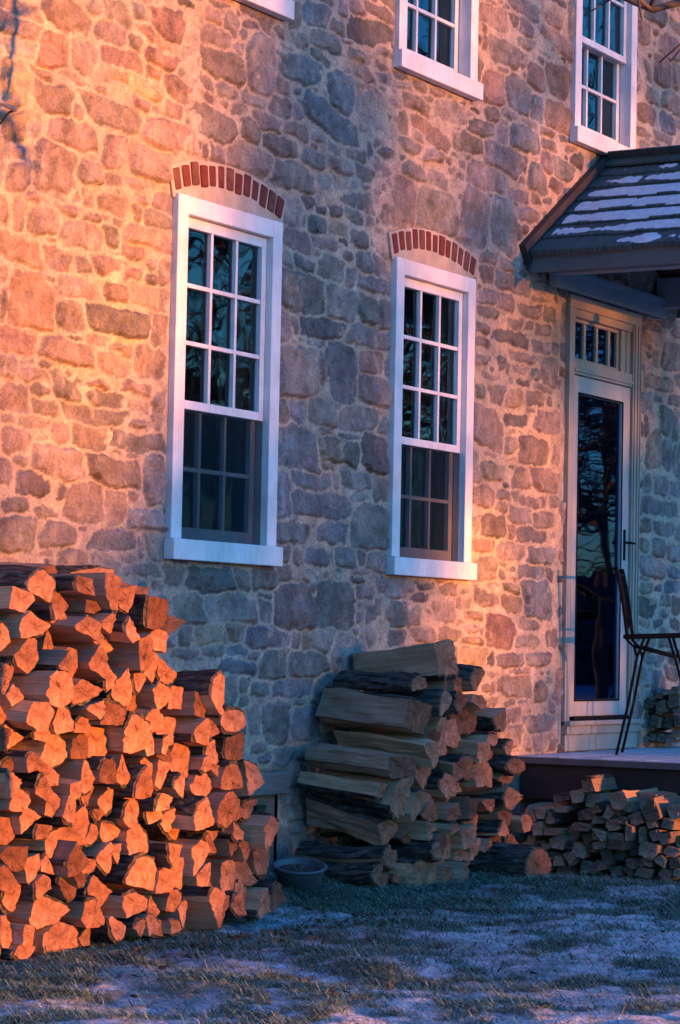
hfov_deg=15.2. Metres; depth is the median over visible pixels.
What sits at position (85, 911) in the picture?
split log
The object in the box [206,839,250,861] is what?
split log
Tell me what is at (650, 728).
kindling stick
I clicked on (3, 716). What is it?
split log
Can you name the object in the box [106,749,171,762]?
split log
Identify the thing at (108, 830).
split log
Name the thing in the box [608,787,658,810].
kindling stick
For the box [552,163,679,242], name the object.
snow
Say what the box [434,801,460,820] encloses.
split log
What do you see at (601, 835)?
kindling stick
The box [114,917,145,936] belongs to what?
split log
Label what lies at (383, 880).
split log
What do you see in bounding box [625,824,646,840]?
kindling stick
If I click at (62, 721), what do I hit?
split log
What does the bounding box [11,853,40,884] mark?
split log
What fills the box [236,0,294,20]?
window
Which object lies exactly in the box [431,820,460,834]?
split log
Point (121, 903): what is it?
split log
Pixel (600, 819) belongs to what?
kindling stick
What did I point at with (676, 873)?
kindling stick
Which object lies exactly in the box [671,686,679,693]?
kindling stick
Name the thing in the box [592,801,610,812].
kindling stick
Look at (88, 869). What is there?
split log
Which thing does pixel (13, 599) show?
split log
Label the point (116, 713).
split log
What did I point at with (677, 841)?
kindling stick
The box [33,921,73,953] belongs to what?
split log
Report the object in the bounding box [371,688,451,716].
split log
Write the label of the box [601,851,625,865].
kindling stick
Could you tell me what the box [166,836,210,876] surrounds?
split log
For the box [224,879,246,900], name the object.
split log
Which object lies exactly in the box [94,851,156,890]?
split log
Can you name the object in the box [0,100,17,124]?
wall bracket
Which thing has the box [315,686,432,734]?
split log
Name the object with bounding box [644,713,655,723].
kindling stick
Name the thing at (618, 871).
kindling stick
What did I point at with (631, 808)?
kindling stick
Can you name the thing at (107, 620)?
split log
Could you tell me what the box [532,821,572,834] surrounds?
kindling stick
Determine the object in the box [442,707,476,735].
split log
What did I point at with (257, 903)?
split log
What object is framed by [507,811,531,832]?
split log
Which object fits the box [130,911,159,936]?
split log
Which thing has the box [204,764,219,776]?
split log
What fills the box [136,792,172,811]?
split log
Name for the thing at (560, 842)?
kindling stick
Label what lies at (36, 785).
split log
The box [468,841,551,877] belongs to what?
split log
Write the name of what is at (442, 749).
split log
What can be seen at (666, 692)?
kindling stick
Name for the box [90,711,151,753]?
split log
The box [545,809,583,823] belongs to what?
kindling stick
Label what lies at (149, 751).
split log
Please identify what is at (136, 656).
split log
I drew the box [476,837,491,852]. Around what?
split log
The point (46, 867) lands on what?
split log
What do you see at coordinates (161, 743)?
split log
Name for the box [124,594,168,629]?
split log
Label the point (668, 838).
kindling stick
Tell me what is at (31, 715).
split log
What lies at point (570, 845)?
kindling stick
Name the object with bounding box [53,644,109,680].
split log
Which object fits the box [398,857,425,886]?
split log
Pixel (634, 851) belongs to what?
kindling stick
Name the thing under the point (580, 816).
kindling stick
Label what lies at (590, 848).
kindling stick
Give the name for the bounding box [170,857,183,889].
split log
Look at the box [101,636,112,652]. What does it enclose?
split log
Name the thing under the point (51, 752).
split log
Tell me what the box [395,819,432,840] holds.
split log
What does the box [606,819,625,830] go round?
kindling stick
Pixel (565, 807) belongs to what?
kindling stick
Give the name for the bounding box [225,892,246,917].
split log
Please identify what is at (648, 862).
kindling stick
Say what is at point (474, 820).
split log
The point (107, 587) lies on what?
split log
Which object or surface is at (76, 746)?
split log
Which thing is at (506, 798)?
split log
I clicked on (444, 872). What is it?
split log
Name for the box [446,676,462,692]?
split log
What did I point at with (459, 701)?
split log
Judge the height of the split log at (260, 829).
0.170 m
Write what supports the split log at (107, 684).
on the split log at (116, 713)
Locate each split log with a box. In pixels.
[0,562,56,573]
[0,564,55,602]
[0,586,34,613]
[0,610,50,637]
[0,621,10,650]
[0,638,38,674]
[0,662,13,694]
[0,683,23,706]
[0,706,6,726]
[0,727,10,750]
[0,749,48,772]
[0,756,13,770]
[0,768,21,798]
[0,787,30,811]
[0,808,40,834]
[0,817,14,844]
[0,844,28,871]
[0,864,16,890]
[0,883,20,914]
[0,913,11,947]
[0,943,34,960]
[1,700,53,731]
[1,723,23,748]
[6,894,69,928]
[8,829,57,858]
[9,670,73,707]
[9,734,66,767]
[10,922,34,944]
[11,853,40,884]
[12,772,51,801]
[13,728,49,741]
[14,823,51,839]
[19,874,51,900]
[23,939,33,953]
[26,602,65,620]
[28,791,60,817]
[28,850,54,874]
[31,646,77,677]
[33,649,71,671]
[33,766,59,785]
[33,795,75,827]
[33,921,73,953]
[35,630,53,649]
[37,840,89,876]
[38,588,68,624]
[44,874,75,902]
[48,613,101,641]
[49,705,75,734]
[51,572,121,613]
[51,778,82,799]
[52,632,103,644]
[52,805,88,848]
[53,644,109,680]
[53,759,94,795]
[54,575,94,596]
[55,565,114,573]
[58,733,88,758]
[59,894,104,927]
[61,872,87,888]
[63,598,100,613]
[64,923,77,948]
[66,678,103,707]
[66,715,90,732]
[69,700,106,721]
[69,727,107,757]
[74,612,115,633]
[76,756,116,783]
[76,786,93,806]
[76,875,112,906]
[77,927,89,946]
[82,842,113,875]
[82,859,95,877]
[83,823,97,846]
[86,669,116,692]
[86,785,113,816]
[86,808,104,824]
[88,698,127,725]
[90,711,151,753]
[90,915,125,944]
[93,754,129,788]
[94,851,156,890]
[95,666,131,708]
[95,819,119,841]
[100,887,146,917]
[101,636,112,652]
[101,798,138,828]
[103,614,140,642]
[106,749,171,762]
[106,868,172,893]
[107,633,153,673]
[107,736,153,755]
[108,823,148,854]
[111,842,121,863]
[113,762,153,798]
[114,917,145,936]
[117,585,137,613]
[121,582,148,594]
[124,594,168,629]
[124,757,152,776]
[124,757,171,790]
[124,917,162,938]
[126,695,136,711]
[130,673,145,694]
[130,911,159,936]
[134,706,163,731]
[135,680,171,709]
[136,628,168,652]
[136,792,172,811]
[137,811,162,824]
[138,887,181,911]
[141,806,175,834]
[142,895,159,916]
[144,649,159,683]
[145,841,182,869]
[147,828,179,841]
[152,716,175,744]
[152,734,169,754]
[153,771,184,797]
[154,658,176,684]
[156,898,187,929]
[159,691,205,717]
[159,918,181,935]
[161,614,185,634]
[161,685,183,708]
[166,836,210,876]
[168,741,189,777]
[169,794,214,830]
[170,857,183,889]
[171,669,224,714]
[174,717,209,746]
[178,830,216,855]
[179,886,225,928]
[180,791,239,831]
[182,862,210,886]
[184,773,211,795]
[188,755,211,775]
[189,738,218,763]
[191,830,217,840]
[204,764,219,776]
[205,706,245,735]
[205,717,219,737]
[205,858,235,890]
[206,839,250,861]
[209,759,242,789]
[209,895,229,929]
[211,732,244,760]
[211,759,264,795]
[212,838,237,855]
[216,822,243,842]
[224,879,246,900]
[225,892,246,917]
[233,805,244,821]
[233,811,278,849]
[234,861,257,888]
[237,796,257,821]
[243,887,270,919]
[246,846,269,878]
[249,880,285,910]
[295,841,395,871]
[297,771,386,799]
[304,743,415,778]
[305,792,397,845]
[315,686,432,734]
[315,769,413,819]
[320,825,410,843]
[321,861,382,884]
[333,669,427,691]
[333,730,438,768]
[347,839,442,862]
[349,717,446,746]
[350,728,440,742]
[352,639,458,681]
[355,835,451,858]
[361,874,388,887]
[363,680,446,691]
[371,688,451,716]
[381,859,412,875]
[388,874,401,884]
[389,832,447,855]
[392,850,397,864]
[394,788,430,821]
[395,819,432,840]
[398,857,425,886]
[410,766,430,789]
[416,799,437,822]
[423,862,436,885]
[424,768,456,797]
[429,823,436,831]
[431,796,449,801]
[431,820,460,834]
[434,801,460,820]
[435,753,477,781]
[435,864,453,884]
[437,738,446,755]
[441,716,460,748]
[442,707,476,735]
[443,690,467,714]
[443,860,469,882]
[444,849,469,864]
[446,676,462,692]
[447,739,490,762]
[448,796,477,820]
[450,824,476,849]
[452,787,522,810]
[455,782,461,791]
[456,814,477,830]
[457,664,484,691]
[459,761,492,789]
[460,732,498,745]
[464,694,486,711]
[465,838,480,861]
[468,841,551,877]
[471,798,494,814]
[473,707,506,732]
[473,730,497,746]
[476,819,508,836]
[476,836,500,841]
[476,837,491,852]
[478,810,511,826]
[485,747,492,761]
[487,754,525,775]
[491,738,513,754]
[492,772,513,786]
[501,833,518,843]
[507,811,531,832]
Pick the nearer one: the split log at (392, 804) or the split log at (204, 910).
the split log at (204, 910)
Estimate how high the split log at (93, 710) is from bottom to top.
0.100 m
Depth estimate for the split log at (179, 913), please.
10.58 m
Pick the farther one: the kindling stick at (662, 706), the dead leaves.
the kindling stick at (662, 706)
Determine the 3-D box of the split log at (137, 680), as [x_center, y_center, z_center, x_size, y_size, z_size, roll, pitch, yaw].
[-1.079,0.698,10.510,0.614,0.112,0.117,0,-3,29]
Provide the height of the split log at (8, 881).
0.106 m
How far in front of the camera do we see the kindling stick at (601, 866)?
14.42 m
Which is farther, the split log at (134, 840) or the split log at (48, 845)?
the split log at (134, 840)
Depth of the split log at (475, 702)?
13.55 m
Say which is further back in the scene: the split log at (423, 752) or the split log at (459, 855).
the split log at (459, 855)
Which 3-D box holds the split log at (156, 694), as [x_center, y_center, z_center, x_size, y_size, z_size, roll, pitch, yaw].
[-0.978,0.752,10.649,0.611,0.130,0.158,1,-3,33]
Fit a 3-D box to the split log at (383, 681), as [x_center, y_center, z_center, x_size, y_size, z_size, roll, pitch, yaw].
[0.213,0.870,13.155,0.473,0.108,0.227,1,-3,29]
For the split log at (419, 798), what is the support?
on the split log at (372, 829)
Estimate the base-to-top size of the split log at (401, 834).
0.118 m
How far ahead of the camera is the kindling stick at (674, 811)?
14.25 m
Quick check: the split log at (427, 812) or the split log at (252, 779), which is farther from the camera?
the split log at (427, 812)
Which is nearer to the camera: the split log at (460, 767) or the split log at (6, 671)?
the split log at (6, 671)
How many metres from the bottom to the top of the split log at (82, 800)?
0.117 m
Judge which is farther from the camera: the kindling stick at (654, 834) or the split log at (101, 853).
the kindling stick at (654, 834)
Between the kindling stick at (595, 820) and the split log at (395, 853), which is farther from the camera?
the kindling stick at (595, 820)
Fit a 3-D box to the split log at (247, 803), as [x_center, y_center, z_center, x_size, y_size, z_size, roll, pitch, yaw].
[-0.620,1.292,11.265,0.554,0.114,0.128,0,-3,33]
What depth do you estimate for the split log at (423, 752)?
12.97 m
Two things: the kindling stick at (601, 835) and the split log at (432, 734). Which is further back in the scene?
the kindling stick at (601, 835)
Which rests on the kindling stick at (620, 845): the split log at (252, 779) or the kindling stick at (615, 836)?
the kindling stick at (615, 836)
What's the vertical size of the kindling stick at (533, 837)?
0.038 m
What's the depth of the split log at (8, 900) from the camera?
9.70 m
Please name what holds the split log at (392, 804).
on the split log at (372, 829)
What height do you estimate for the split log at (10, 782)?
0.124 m
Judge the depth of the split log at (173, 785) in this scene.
10.61 m
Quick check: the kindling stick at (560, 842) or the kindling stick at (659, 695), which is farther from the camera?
the kindling stick at (659, 695)
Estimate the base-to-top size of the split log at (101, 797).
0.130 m
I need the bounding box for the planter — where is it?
[272,857,326,893]
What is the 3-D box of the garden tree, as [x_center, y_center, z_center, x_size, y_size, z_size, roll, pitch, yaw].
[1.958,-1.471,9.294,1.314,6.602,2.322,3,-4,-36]
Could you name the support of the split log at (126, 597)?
on the split log at (124, 629)
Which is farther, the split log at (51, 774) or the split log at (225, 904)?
the split log at (225, 904)
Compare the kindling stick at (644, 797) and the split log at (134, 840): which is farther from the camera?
the kindling stick at (644, 797)
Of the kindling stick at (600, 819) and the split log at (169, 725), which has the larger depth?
the kindling stick at (600, 819)
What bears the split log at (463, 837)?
on the split log at (459, 855)
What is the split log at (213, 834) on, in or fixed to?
on the split log at (205, 836)
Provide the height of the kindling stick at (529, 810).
0.124 m
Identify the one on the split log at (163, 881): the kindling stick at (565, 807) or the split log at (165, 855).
the split log at (165, 855)
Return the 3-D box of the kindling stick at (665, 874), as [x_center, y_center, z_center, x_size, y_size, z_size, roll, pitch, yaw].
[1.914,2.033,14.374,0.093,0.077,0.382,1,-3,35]
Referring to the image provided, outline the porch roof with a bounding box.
[519,145,679,318]
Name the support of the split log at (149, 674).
on the split log at (156, 694)
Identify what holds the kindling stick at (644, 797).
on the kindling stick at (636, 818)
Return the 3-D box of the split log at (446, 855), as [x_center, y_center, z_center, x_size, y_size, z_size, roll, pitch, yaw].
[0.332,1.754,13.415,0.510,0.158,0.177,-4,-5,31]
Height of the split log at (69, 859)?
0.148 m
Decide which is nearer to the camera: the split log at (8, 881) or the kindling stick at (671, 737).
the split log at (8, 881)
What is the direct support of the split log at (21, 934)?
on the split log at (15, 952)
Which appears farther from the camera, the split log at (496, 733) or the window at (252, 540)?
the split log at (496, 733)
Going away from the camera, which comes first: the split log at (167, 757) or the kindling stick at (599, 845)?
the split log at (167, 757)
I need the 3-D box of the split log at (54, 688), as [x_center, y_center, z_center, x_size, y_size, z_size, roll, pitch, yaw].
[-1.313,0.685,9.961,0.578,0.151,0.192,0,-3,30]
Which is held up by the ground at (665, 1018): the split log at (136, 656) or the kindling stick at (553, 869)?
the kindling stick at (553, 869)
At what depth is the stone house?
13.49 m
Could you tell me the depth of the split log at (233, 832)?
10.96 m
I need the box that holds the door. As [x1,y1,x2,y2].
[560,294,643,751]
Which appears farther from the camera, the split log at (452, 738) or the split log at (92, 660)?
the split log at (452, 738)
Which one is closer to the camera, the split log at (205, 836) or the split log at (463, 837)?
the split log at (205, 836)
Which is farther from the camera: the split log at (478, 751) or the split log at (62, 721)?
the split log at (478, 751)
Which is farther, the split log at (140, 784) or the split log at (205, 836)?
the split log at (205, 836)
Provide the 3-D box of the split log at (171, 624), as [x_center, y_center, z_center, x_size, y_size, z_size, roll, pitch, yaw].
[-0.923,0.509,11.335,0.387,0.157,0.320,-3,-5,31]
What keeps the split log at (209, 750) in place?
on the split log at (229, 777)
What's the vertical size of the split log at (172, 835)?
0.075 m
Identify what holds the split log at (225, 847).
on the split log at (222, 874)
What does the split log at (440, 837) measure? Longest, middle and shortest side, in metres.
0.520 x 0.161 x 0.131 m
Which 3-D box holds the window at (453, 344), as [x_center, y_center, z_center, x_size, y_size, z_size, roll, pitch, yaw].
[0.460,-0.501,14.336,0.232,1.740,0.972,-1,-4,30]
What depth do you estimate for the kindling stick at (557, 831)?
14.54 m
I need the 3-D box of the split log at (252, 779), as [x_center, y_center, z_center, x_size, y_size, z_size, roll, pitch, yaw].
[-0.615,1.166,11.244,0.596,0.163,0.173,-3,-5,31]
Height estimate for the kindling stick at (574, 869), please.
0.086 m
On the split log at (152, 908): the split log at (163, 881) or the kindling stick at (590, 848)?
the split log at (163, 881)
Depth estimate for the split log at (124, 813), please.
10.32 m
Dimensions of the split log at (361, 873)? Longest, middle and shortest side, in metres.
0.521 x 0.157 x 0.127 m
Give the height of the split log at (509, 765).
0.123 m
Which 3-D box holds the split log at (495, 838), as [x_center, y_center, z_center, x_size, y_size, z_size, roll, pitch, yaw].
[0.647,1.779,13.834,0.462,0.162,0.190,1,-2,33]
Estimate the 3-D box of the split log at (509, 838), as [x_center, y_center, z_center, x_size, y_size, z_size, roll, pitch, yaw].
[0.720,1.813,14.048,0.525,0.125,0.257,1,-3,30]
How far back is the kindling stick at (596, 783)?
14.62 m
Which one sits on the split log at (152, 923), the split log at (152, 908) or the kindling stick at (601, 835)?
the split log at (152, 908)
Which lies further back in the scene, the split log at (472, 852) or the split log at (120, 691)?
the split log at (472, 852)
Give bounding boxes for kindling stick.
[521,837,550,846]
[523,802,557,821]
[527,835,557,840]
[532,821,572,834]
[534,806,550,818]
[538,840,549,845]
[542,843,551,849]
[544,826,570,834]
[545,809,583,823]
[548,849,568,858]
[549,834,583,849]
[550,859,557,873]
[551,802,589,811]
[553,791,571,802]
[553,855,567,865]
[557,864,598,875]
[562,849,601,866]
[567,827,587,840]
[567,841,578,849]
[570,789,608,802]
[571,822,605,831]
[572,841,600,857]
[577,810,585,820]
[580,860,610,873]
[581,774,617,791]
[581,807,604,819]
[582,832,598,845]
[585,793,609,807]
[587,844,606,852]
[591,816,598,823]
[591,827,606,840]
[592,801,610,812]
[592,829,624,841]
[592,841,606,848]
[595,862,626,870]
[598,816,605,823]
[600,849,615,855]
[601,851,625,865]
[603,805,629,821]
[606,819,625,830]
[607,839,638,849]
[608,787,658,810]
[608,832,624,839]
[610,865,628,876]
[614,850,641,861]
[615,815,630,824]
[617,810,632,815]
[622,865,642,878]
[624,803,641,812]
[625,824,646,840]
[626,857,641,868]
[628,811,669,825]
[629,844,640,855]
[634,866,661,877]
[638,826,660,843]
[639,791,676,809]
[639,842,669,859]
[639,858,644,866]
[642,795,679,821]
[642,856,659,866]
[643,699,663,707]
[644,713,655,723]
[645,819,661,828]
[646,725,669,730]
[647,731,667,741]
[648,695,667,699]
[649,714,674,727]
[649,732,672,740]
[649,828,679,841]
[654,692,668,698]
[654,853,679,867]
[655,699,676,712]
[655,709,673,714]
[657,733,679,742]
[658,831,679,844]
[658,867,679,880]
[661,818,679,829]
[662,689,679,695]
[663,715,679,729]
[663,843,679,857]
[665,734,679,741]
[667,695,679,707]
[667,803,679,819]
[669,857,679,868]
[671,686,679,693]
[673,708,679,713]
[673,868,679,877]
[675,837,679,847]
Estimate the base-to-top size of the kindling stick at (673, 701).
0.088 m
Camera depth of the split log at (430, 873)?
13.00 m
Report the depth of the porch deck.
15.01 m
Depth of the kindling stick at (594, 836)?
14.42 m
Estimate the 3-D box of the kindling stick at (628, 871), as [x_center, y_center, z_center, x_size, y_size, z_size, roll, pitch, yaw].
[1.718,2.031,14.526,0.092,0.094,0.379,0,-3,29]
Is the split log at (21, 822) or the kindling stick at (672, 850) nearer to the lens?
the split log at (21, 822)
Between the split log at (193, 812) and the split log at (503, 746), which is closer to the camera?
the split log at (193, 812)
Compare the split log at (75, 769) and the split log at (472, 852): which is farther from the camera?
the split log at (472, 852)
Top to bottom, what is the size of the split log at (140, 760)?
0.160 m
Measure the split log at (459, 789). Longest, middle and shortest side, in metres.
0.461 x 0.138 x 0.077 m
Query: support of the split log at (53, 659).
on the split log at (54, 688)
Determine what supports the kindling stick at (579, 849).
on the kindling stick at (587, 866)
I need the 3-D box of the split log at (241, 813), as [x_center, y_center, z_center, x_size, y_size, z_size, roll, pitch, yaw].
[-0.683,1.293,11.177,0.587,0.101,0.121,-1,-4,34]
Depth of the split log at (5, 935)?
9.59 m
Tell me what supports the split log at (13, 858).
on the split log at (8, 881)
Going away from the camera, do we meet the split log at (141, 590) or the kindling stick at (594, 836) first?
the split log at (141, 590)
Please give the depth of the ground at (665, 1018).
9.65 m
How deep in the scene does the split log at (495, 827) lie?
13.65 m
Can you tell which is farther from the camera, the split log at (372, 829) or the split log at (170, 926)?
the split log at (372, 829)
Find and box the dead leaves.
[0,878,679,1004]
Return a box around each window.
[164,193,282,566]
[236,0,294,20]
[252,795,274,873]
[385,256,476,579]
[393,0,482,100]
[569,0,637,154]
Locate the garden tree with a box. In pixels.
[583,0,679,62]
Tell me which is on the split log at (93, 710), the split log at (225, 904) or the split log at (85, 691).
the split log at (85, 691)
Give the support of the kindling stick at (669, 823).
on the kindling stick at (668, 838)
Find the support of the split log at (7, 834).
on the split log at (13, 858)
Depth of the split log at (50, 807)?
9.84 m
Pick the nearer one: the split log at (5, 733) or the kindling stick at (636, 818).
the split log at (5, 733)
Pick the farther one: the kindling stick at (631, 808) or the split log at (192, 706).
the kindling stick at (631, 808)
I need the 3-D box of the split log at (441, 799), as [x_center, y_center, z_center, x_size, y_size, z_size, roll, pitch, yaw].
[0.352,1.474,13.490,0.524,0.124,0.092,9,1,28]
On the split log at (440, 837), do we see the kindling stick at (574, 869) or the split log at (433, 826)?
the split log at (433, 826)
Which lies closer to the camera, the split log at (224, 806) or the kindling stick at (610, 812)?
the split log at (224, 806)
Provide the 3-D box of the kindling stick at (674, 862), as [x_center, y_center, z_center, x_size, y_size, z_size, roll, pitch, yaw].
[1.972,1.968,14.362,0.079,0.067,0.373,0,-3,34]
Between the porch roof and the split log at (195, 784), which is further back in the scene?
the porch roof
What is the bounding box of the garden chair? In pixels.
[612,567,679,754]
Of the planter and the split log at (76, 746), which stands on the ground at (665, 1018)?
the planter
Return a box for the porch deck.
[519,746,679,874]
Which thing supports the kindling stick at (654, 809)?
on the kindling stick at (653, 824)
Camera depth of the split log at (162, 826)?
10.59 m
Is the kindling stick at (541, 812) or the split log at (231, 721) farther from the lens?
the kindling stick at (541, 812)
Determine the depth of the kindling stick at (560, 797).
14.62 m
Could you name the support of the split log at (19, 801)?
on the split log at (21, 822)
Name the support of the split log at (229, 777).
on the split log at (224, 806)
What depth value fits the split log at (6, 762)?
9.65 m
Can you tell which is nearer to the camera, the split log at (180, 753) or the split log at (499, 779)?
the split log at (180, 753)
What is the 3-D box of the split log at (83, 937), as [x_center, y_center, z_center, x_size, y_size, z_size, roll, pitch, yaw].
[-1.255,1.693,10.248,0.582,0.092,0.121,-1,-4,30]
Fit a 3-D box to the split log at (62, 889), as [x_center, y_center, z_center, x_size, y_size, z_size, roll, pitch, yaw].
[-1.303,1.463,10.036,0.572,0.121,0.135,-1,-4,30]
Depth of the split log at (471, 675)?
13.53 m
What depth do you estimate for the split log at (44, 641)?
9.94 m
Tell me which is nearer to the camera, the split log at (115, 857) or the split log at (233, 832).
the split log at (115, 857)
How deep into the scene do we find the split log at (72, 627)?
9.98 m
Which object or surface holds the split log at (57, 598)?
on the split log at (44, 641)
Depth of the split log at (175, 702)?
10.62 m
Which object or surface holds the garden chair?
on the porch deck
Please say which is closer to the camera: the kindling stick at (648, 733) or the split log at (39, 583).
the split log at (39, 583)
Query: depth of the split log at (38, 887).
9.76 m
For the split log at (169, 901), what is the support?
on the split log at (179, 913)
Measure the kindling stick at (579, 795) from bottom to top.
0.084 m
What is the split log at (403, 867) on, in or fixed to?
on the split log at (383, 880)
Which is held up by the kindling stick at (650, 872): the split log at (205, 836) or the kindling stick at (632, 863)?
the kindling stick at (632, 863)
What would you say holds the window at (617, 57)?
in the stone house
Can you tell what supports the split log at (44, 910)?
on the split log at (57, 935)
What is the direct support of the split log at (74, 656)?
on the split log at (54, 688)
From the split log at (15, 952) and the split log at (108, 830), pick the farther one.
the split log at (108, 830)
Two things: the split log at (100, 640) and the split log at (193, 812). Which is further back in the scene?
the split log at (193, 812)
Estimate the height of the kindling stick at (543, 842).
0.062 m
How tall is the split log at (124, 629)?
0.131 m
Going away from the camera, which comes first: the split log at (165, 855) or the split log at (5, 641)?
the split log at (5, 641)
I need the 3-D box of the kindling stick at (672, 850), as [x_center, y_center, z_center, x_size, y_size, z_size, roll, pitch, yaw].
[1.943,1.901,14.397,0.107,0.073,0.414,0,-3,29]
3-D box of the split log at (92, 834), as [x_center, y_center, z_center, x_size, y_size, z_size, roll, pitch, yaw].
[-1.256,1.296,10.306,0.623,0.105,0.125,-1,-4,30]
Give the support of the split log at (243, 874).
on the split log at (257, 903)
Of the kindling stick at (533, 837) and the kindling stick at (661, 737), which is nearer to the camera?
the kindling stick at (533, 837)
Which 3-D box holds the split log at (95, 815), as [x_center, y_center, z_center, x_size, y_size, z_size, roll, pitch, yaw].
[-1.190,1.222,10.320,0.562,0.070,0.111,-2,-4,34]
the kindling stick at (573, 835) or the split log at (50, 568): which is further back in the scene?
the kindling stick at (573, 835)
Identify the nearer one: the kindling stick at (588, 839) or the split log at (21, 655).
the split log at (21, 655)
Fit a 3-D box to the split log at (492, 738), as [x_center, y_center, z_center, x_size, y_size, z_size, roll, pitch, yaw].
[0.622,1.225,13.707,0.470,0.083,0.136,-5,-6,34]
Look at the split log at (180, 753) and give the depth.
10.71 m
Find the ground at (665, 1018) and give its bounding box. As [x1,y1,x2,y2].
[0,800,679,1023]
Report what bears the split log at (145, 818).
on the split log at (134, 840)
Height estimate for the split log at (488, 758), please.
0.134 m
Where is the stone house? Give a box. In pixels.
[0,0,679,873]
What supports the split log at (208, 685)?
on the split log at (214, 730)
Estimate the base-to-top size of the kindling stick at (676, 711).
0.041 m
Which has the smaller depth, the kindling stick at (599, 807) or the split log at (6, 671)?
the split log at (6, 671)
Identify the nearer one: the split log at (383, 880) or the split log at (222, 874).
the split log at (222, 874)
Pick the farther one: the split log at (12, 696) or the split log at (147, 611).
the split log at (147, 611)
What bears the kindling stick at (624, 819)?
on the kindling stick at (612, 825)
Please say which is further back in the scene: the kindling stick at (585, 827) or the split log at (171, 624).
the kindling stick at (585, 827)
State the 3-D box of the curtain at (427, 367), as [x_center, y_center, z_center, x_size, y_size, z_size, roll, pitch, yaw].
[0.508,-0.460,14.916,0.078,1.681,0.191,-1,-4,30]
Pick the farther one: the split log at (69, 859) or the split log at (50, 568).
the split log at (50, 568)
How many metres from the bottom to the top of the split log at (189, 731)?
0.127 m
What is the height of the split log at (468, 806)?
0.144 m
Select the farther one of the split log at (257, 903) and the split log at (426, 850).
the split log at (426, 850)
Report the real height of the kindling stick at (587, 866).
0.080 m
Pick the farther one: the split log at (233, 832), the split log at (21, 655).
the split log at (233, 832)
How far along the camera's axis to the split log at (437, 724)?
13.15 m
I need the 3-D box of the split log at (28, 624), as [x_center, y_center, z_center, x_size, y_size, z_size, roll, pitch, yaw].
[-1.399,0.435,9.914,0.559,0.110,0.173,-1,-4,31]
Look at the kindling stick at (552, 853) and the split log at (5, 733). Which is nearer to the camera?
the split log at (5, 733)
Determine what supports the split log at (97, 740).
on the split log at (103, 769)
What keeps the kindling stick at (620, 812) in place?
on the kindling stick at (624, 819)
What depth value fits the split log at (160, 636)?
10.56 m
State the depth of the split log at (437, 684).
13.30 m
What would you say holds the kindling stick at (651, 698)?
on the kindling stick at (648, 703)
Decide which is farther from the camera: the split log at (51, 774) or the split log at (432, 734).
the split log at (432, 734)
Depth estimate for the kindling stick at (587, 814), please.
14.51 m
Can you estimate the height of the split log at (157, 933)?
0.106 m
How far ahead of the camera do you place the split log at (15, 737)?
9.71 m
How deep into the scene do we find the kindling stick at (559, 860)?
14.52 m
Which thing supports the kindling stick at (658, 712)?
on the kindling stick at (657, 720)
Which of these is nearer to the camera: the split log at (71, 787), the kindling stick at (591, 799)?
the split log at (71, 787)
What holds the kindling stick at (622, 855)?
on the kindling stick at (618, 871)
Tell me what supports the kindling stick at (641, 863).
on the kindling stick at (650, 872)
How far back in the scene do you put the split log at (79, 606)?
10.13 m
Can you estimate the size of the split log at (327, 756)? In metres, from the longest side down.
0.508 x 0.280 x 0.120 m
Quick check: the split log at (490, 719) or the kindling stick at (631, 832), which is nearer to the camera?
the split log at (490, 719)
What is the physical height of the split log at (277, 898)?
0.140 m
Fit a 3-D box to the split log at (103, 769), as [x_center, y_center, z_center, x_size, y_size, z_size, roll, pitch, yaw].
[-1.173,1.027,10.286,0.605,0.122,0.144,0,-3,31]
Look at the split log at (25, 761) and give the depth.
9.68 m
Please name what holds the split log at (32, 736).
on the split log at (51, 752)
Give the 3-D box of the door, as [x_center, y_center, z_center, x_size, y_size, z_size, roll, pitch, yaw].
[1.654,0.092,16.284,0.170,2.840,1.120,-1,-4,30]
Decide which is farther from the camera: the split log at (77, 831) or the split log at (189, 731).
the split log at (189, 731)
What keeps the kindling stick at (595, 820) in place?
on the kindling stick at (585, 827)
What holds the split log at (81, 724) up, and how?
on the split log at (76, 746)
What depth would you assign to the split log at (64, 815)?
9.88 m
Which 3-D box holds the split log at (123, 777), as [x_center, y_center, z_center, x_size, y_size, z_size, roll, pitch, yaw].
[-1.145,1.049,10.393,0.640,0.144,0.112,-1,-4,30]
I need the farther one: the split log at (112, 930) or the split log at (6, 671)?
the split log at (112, 930)
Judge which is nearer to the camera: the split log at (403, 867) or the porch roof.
the split log at (403, 867)
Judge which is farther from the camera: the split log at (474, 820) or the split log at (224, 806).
the split log at (474, 820)
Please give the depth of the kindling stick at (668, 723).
16.79 m
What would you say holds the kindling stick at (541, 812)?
on the kindling stick at (539, 827)
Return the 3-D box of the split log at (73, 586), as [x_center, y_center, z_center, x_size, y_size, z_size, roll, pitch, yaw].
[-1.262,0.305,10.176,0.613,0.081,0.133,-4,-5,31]
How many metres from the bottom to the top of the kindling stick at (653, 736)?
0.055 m
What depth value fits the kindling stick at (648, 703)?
16.81 m
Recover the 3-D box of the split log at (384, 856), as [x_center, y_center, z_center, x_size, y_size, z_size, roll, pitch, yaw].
[0.023,1.722,12.713,0.506,0.148,0.154,-2,-4,29]
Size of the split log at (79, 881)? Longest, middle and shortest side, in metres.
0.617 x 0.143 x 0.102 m
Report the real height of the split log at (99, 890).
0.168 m
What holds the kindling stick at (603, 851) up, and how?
on the kindling stick at (608, 858)
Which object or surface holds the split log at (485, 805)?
on the split log at (474, 820)

